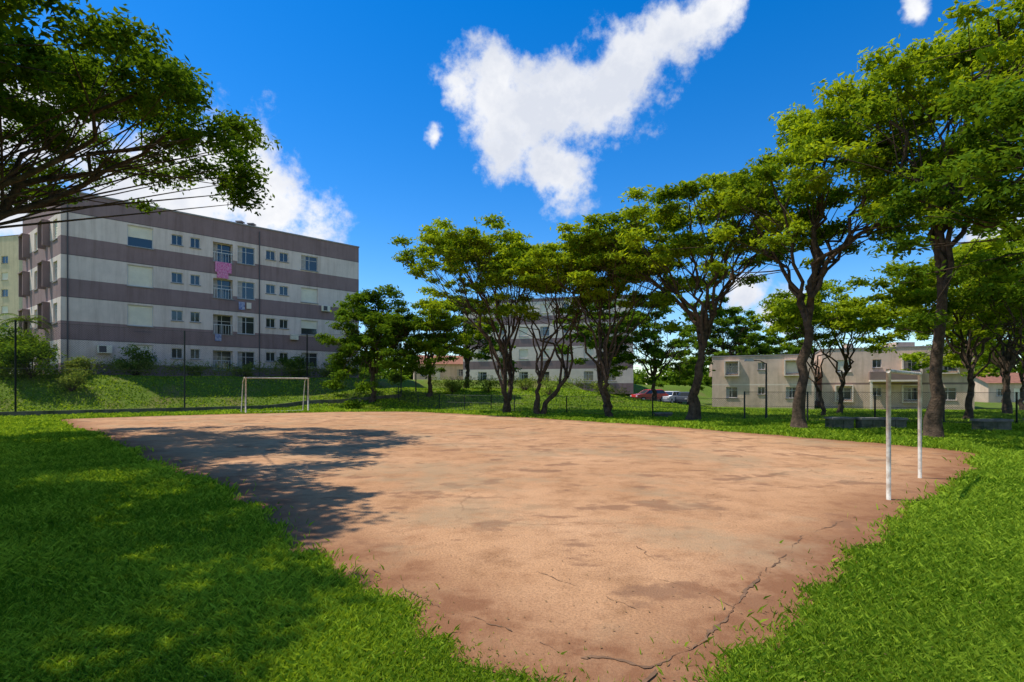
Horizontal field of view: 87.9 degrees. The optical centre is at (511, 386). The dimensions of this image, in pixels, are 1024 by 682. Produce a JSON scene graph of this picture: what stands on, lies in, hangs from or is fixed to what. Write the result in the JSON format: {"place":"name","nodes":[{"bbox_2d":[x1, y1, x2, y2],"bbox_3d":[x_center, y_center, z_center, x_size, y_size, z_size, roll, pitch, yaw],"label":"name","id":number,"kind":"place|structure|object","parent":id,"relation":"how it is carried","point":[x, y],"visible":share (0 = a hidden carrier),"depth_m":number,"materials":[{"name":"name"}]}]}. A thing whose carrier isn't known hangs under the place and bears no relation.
{"place":"outdoors","nodes":[
{"label":"outdoors","id":0,"kind":"place"},
{"bbox_2d":[0,374,1023,681],"bbox_3d":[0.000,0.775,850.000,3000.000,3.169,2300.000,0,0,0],"label":"grass ground","id":1,"kind":"structure","parent":0,"point":[704,395],"depth_m":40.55,"materials":[{"name":"green plant"}]},
{"bbox_2d":[0,320,16,415],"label":"chain link fence","id":2,"kind":"object","parent":1,"relation":"on","point":[11,413],"visible":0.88,"depth_m":30.75,"materials":[{"name":"grey metal"}]},
{"bbox_2d":[0,235,22,373],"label":"tower block","id":3,"kind":"structure","parent":1,"relation":"on","point":[11,268],"depth_m":95.54,"materials":[{"name":"paint"}]},
{"bbox_2d":[0,0,38,71],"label":"tree","id":4,"kind":"object","parent":1,"relation":"on","point":[6,12],"visible":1,"depth_m":11.09,"materials":[{"name":"green plant"}]},
{"bbox_2d":[0,319,49,370],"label":"bush","id":5,"kind":"object","parent":1,"relation":"on","point":[20,337],"visible":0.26,"depth_m":36.21,"materials":[{"name":"green plant"}]},
{"bbox_2d":[0,313,51,372],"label":"tree","id":6,"kind":"object","parent":1,"relation":"on","point":[32,318],"visible":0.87,"depth_m":40.11,"materials":[{"name":"green plant"}]},
{"bbox_2d":[0,336,67,377],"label":"bush","id":7,"kind":"object","parent":1,"relation":"on","point":[26,356],"visible":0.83,"depth_m":34.50,"materials":[{"name":"green plant"}]},
{"bbox_2d":[0,364,97,377],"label":"hedge","id":8,"kind":"object","parent":1,"relation":"on","point":[47,375],"visible":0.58,"depth_m":35.32,"materials":[{"name":"green plant"}]},
{"bbox_2d":[52,367,91,391],"bbox_3d":[-29.157,-0.402,35.150,1.982,1.798,2.205,0,0,-14],"label":"bush","id":9,"kind":"object","parent":1,"relation":"on","point":[77,381],"visible":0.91,"depth_m":35.14,"materials":[{"name":"green plant"}]},
{"bbox_2d":[64,355,98,374],"bbox_3d":[-30.941,-1.462,37.954,2.364,1.586,1.650,0,0,22],"label":"bush","id":10,"kind":"object","parent":1,"relation":"on","point":[79,359],"visible":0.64,"depth_m":37.65,"materials":[{"name":"green plant"}]},
{"bbox_2d":[112,342,156,375],"bbox_3d":[-29.084,-2.049,40.939,2.678,2.742,3.527,0,0,0],"label":"bush","id":11,"kind":"object","parent":1,"relation":"on","point":[139,356],"visible":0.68,"depth_m":40.59,"materials":[{"name":"green plant"}]},
{"bbox_2d":[0,0,281,228],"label":"tree","id":12,"kind":"object","parent":1,"relation":"on","point":[74,78],"visible":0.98,"depth_m":16.04,"materials":[{"name":"green plant"}]},
{"bbox_2d":[18,192,358,377],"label":"apartment building","id":13,"kind":"structure","parent":1,"relation":"on","point":[182,272],"depth_m":44.38,"materials":[{"name":"paint"}]},
{"bbox_2d":[182,365,203,375],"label":"bush","id":14,"kind":"object","parent":1,"relation":"on","point":[199,374],"visible":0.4,"depth_m":43.24,"materials":[{"name":"green plant"}]},
{"bbox_2d":[16,320,401,415],"bbox_3d":[-19.726,-1.399,38.755,24.140,6.499,2.313,0,0,-36],"label":"chain link fence","id":15,"kind":"object","parent":1,"relation":"on","point":[175,409],"visible":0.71,"depth_m":36.60,"materials":[{"name":"grey metal"}]},
{"bbox_2d":[62,354,362,377],"bbox_3d":[-23.295,-1.488,45.044,22.942,2.110,1.350,0,0,-43],"label":"hedge","id":16,"kind":"object","parent":1,"relation":"on","point":[206,367],"visible":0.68,"depth_m":43.40,"materials":[{"name":"green plant"}]},
{"bbox_2d":[228,361,254,376],"bbox_3d":[-23.415,-1.341,46.270,2.162,1.780,2.212,0,0,0],"label":"bush","id":17,"kind":"object","parent":1,"relation":"on","point":[245,371],"visible":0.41,"depth_m":46.38,"materials":[{"name":"green plant"}]},
{"bbox_2d":[241,377,308,412],"bbox_3d":[-16.027,0.617,36.014,4.136,2.467,1.079,0,0,-42],"label":"football goal","id":18,"kind":"object","parent":1,"relation":"on","point":[246,378],"visible":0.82,"depth_m":35.24,"materials":[{"name":"white paint"}]},
{"bbox_2d":[273,353,313,376],"bbox_3d":[-20.232,-1.865,49.090,3.276,2.370,3.274,0,0,0],"label":"bush","id":19,"kind":"object","parent":1,"relation":"on","point":[297,360],"visible":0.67,"depth_m":48.64,"materials":[{"name":"green plant"}]},
{"bbox_2d":[318,360,334,376],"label":"bush","id":20,"kind":"object","parent":1,"relation":"on","point":[325,371],"visible":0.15,"depth_m":51.53,"materials":[{"name":"green plant"}]},
{"bbox_2d":[314,284,436,408],"bbox_3d":[-11.141,-3.189,43.480,10.079,10.089,10.088,0,0,0],"label":"tree","id":21,"kind":"object","parent":1,"relation":"on","point":[383,326],"visible":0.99,"depth_m":42.32,"materials":[{"name":"green plant"}]},
{"bbox_2d":[389,285,486,396],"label":"tree","id":22,"kind":"object","parent":1,"relation":"on","point":[438,321],"visible":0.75,"depth_m":44.76,"materials":[{"name":"green plant"}]},
{"bbox_2d":[413,355,462,379],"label":"tiled house","id":23,"kind":"structure","parent":1,"relation":"on","point":[453,369],"depth_m":85.14,"materials":[{"name":"paint"}]},
{"bbox_2d":[444,377,463,392],"bbox_3d":[-5.175,-0.058,46.779,1.918,1.491,1.675,0,0,0],"label":"bush","id":24,"kind":"object","parent":1,"relation":"on","point":[453,387],"visible":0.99,"depth_m":46.59,"materials":[{"name":"green plant"}]},
{"bbox_2d":[388,213,553,412],"bbox_3d":[-2.182,-4.461,35.691,11.957,12.862,12.605,0,0,0],"label":"tree","id":25,"kind":"object","parent":1,"relation":"on","point":[455,247],"visible":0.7,"depth_m":34.20,"materials":[{"name":"green plant"}]},
{"bbox_2d":[425,290,521,387],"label":"tree","id":26,"kind":"object","parent":1,"relation":"on","point":[489,331],"visible":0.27,"depth_m":53.63,"materials":[{"name":"green plant"}]},
{"bbox_2d":[480,377,495,392],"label":"bush","id":27,"kind":"object","parent":1,"relation":"on","point":[490,386],"visible":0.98,"depth_m":47.09,"materials":[{"name":"green plant"}]},
{"bbox_2d":[62,412,975,681],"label":"sports court","id":28,"kind":"object","parent":1,"relation":"on","point":[394,451],"visible":0.92,"depth_m":7.35,"materials":[{"name":"brown soil"}]},
{"bbox_2d":[52,419,987,681],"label":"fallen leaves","id":29,"kind":"object","parent":28,"relation":"on","point":[546,582],"visible":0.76,"depth_m":4.25,"materials":[{"name":"brown plant"}]},
{"bbox_2d":[373,438,885,681],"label":"court cracks","id":30,"kind":"object","parent":28,"relation":"on","point":[652,674],"visible":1,"depth_m":3.80,"materials":[{"name":"brown soil"}]},
{"bbox_2d":[886,369,921,499],"bbox_3d":[6.750,0.790,9.100,2.779,2.120,0.064,0,0,-44],"label":"football goal","id":31,"kind":"object","parent":28,"relation":"on","point":[888,432],"visible":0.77,"depth_m":8.15,"materials":[{"name":"white paint"}]},
{"bbox_2d":[515,378,534,389],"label":"bush","id":32,"kind":"object","parent":1,"relation":"on","point":[522,384],"visible":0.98,"depth_m":47.73,"materials":[{"name":"green plant"}]},
{"bbox_2d":[431,373,629,395],"bbox_3d":[1.958,-0.026,53.992,20.769,2.675,1.417,0,0,-6],"label":"hedge","id":33,"kind":"object","parent":1,"relation":"on","point":[496,382],"visible":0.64,"depth_m":53.92,"materials":[{"name":"green plant"}]},
{"bbox_2d":[540,380,555,394],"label":"bush","id":34,"kind":"object","parent":1,"relation":"on","point":[547,391],"visible":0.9,"depth_m":46.01,"materials":[{"name":"green plant"}]},
{"bbox_2d":[463,294,633,393],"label":"apartment building","id":35,"kind":"structure","parent":1,"relation":"on","point":[523,354],"depth_m":73.05,"materials":[{"name":"paint"}]},
{"bbox_2d":[468,221,646,414],"bbox_3d":[2.941,-4.019,32.587,11.460,11.938,11.309,0,0,0],"label":"tree","id":36,"kind":"object","parent":1,"relation":"on","point":[503,278],"visible":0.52,"depth_m":31.32,"materials":[{"name":"green plant"}]},
{"bbox_2d":[398,386,743,418],"bbox_3d":[1.273,0.920,35.664,27.143,1.886,0.840,0,0,37],"label":"chain link fence","id":37,"kind":"object","parent":1,"relation":"on","point":[664,407],"visible":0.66,"depth_m":33.30,"materials":[{"name":"grey metal"}]},
{"bbox_2d":[590,381,612,393],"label":"bush","id":38,"kind":"object","parent":1,"relation":"on","point":[595,387],"visible":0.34,"depth_m":46.97,"materials":[{"name":"green plant"}]},
{"bbox_2d":[507,212,706,417],"bbox_3d":[5.527,-3.755,30.908,11.298,11.332,10.219,0,0,27],"label":"tree","id":39,"kind":"object","parent":1,"relation":"on","point":[656,300],"visible":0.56,"depth_m":29.43,"materials":[{"name":"green plant"}]},
{"bbox_2d":[552,300,664,384],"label":"tree","id":40,"kind":"object","parent":1,"relation":"on","point":[654,335],"visible":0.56,"depth_m":50.78,"materials":[{"name":"green plant"}]},
{"bbox_2d":[602,290,715,400],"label":"tree","id":41,"kind":"object","parent":1,"relation":"on","point":[657,346],"visible":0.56,"depth_m":53.01,"materials":[{"name":"green plant"}]},
{"bbox_2d":[653,412,672,416],"bbox_3d":[8.600,1.633,30.200,0.980,0.306,0.460,0,0,-11],"label":"concrete block bench","id":42,"kind":"object","parent":1,"relation":"on","point":[659,414],"visible":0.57,"depth_m":30.03,"materials":[{"name":"grey concrete"}]},
{"bbox_2d":[359,344,1022,387],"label":"distant trees","id":43,"kind":"object","parent":1,"relation":"on","point":[639,376],"visible":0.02,"depth_m":110.28,"materials":[{"name":"green plant"}]},
{"bbox_2d":[572,161,827,420],"bbox_3d":[9.425,-4.276,27.412,12.169,12.389,11.641,0,0,-45],"label":"tree","id":44,"kind":"object","parent":1,"relation":"on","point":[673,216],"visible":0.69,"depth_m":26.32,"materials":[{"name":"green plant"}]},
{"bbox_2d":[668,293,775,377],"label":"tree","id":45,"kind":"object","parent":1,"relation":"on","point":[740,336],"visible":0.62,"depth_m":64.44,"materials":[{"name":"green plant"}]},
{"bbox_2d":[744,359,767,417],"bbox_3d":[13.068,0.190,28.400,1.236,3.320,0.200,0,0,0],"label":"street lamp","id":46,"kind":"object","parent":1,"relation":"on","point":[766,414],"visible":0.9,"depth_m":28.36,"materials":[{"name":"grey metal"}]},
{"bbox_2d":[709,354,815,408],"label":"apartment house","id":47,"kind":"structure","parent":1,"relation":"on","point":[736,376],"depth_m":58.55,"materials":[{"name":"paint"}]},
{"bbox_2d":[746,325,831,354],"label":"tree","id":48,"kind":"object","parent":1,"relation":"on","point":[777,340],"visible":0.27,"depth_m":74.88,"materials":[{"name":"green plant"}]},
{"bbox_2d":[759,295,885,415],"bbox_3d":[17.604,-1.883,30.766,6.324,7.504,6.567,0,0,0],"label":"tree","id":49,"kind":"object","parent":1,"relation":"on","point":[789,306],"visible":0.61,"depth_m":30.27,"materials":[{"name":"green plant"}]},
{"bbox_2d":[753,279,908,412],"bbox_3d":[20.439,-2.534,33.903,8.808,8.862,10.591,0,0,44],"label":"tree","id":50,"kind":"object","parent":1,"relation":"on","point":[820,296],"visible":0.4,"depth_m":33.64,"materials":[{"name":"green plant"}]},
{"bbox_2d":[824,417,854,428],"bbox_3d":[13.500,1.523,21.900,0.980,0.526,0.560,0,0,-6],"label":"concrete block bench","id":51,"kind":"object","parent":1,"relation":"on","point":[842,422],"visible":0.8,"depth_m":21.66,"materials":[{"name":"grey concrete"}]},
{"bbox_2d":[692,72,1016,428],"bbox_3d":[13.711,-5.247,22.133,11.364,14.328,11.135,0,0,0],"label":"tree","id":52,"kind":"object","parent":1,"relation":"on","point":[826,233],"visible":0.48,"depth_m":22.04,"materials":[{"name":"green plant"}]},
{"bbox_2d":[855,417,907,428],"bbox_3d":[15.000,1.523,21.600,1.780,0.526,0.560,0,0,6],"label":"concrete block bench","id":53,"kind":"object","parent":1,"relation":"on","point":[870,422],"visible":0.62,"depth_m":21.38,"materials":[{"name":"grey concrete"}]},
{"bbox_2d":[744,391,1023,423],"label":"chain link fence","id":54,"kind":"object","parent":1,"relation":"on","point":[1016,408],"visible":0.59,"depth_m":25.34,"materials":[{"name":"grey metal"}]},
{"bbox_2d":[774,0,1023,437],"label":"tree","id":55,"kind":"object","parent":1,"relation":"on","point":[964,54],"visible":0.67,"depth_m":17.83,"materials":[{"name":"green plant"}]},
{"bbox_2d":[840,225,1023,418],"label":"tree","id":56,"kind":"object","parent":1,"relation":"on","point":[904,294],"visible":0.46,"depth_m":26.70,"materials":[{"name":"green plant"}]},
{"bbox_2d":[861,73,1023,331],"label":"tree","id":57,"kind":"object","parent":1,"relation":"on","point":[995,203],"visible":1,"depth_m":13.58,"materials":[{"name":"green plant"}]},
{"bbox_2d":[874,238,1023,413],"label":"tree","id":58,"kind":"object","parent":1,"relation":"on","point":[1008,363],"visible":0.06,"depth_m":33.11,"materials":[{"name":"green plant"}]},
{"bbox_2d":[897,248,1023,369],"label":"tree","id":59,"kind":"object","parent":1,"relation":"on","point":[1017,307],"visible":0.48,"depth_m":22.78,"materials":[{"name":"green plant"}]},
{"bbox_2d":[899,300,1023,409],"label":"tree","id":60,"kind":"object","parent":1,"relation":"on","point":[921,356],"visible":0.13,"depth_m":43.51,"materials":[{"name":"green plant"}]},
{"bbox_2d":[957,329,1023,409],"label":"tree","id":61,"kind":"object","parent":1,"relation":"on","point":[990,368],"visible":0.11,"depth_m":49.95,"materials":[{"name":"green plant"}]},
{"bbox_2d":[970,418,1013,430],"bbox_3d":[18.600,1.523,20.600,1.280,0.526,0.560,0,0,-6],"label":"concrete block bench","id":62,"kind":"object","parent":1,"relation":"on","point":[996,423],"visible":0.85,"depth_m":20.36,"materials":[{"name":"grey concrete"}]},
{"bbox_2d":[975,373,1021,402],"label":"tiled house","id":63,"kind":"structure","parent":1,"relation":"on","point":[989,384],"depth_m":78.00,"materials":[{"name":"paint"}]},
{"bbox_2d":[0,0,1023,376],"label":"sky","id":64,"kind":"structure","parent":0,"point":[390,118],"materials":[{"name":"blue"}]},
{"bbox_2d":[814,342,974,409],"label":"apartment house","id":65,"kind":"structure","parent":0,"point":[866,374],"depth_m":54.62,"materials":[{"name":"paint"}]},
{"bbox_3d":[16.750,1.640,64.500,11.500,1.278,9.000,0,0,0],"label":"car park","id":66,"kind":"object","parent":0,"visible":0},
{"bbox_2d":[630,389,668,401],"bbox_3d":[16.176,1.085,62.494,4.090,1.495,1.740,0,0,-14],"label":"parked car","id":67,"kind":"object","parent":66,"relation":"on","point":[649,392],"visible":0.61,"depth_m":61.91,"materials":[{"name":"red paint"}]},
{"bbox_2d":[657,391,680,402],"bbox_3d":[18.785,1.307,63.480,1.740,1.495,4.090,0,0,38],"label":"parked car","id":68,"kind":"object","parent":66,"relation":"on","point":[672,395],"visible":0.5,"depth_m":62.36,"materials":[{"name":"white paint"}]},
{"bbox_2d":[674,392,688,404],"bbox_3d":[20.787,1.391,63.979,1.740,1.495,4.090,0,0,33],"label":"parked car","id":69,"kind":"object","parent":66,"relation":"on","point":[682,396],"visible":0.39,"depth_m":62.59,"materials":[{"name":"grey paint"}]}
]}

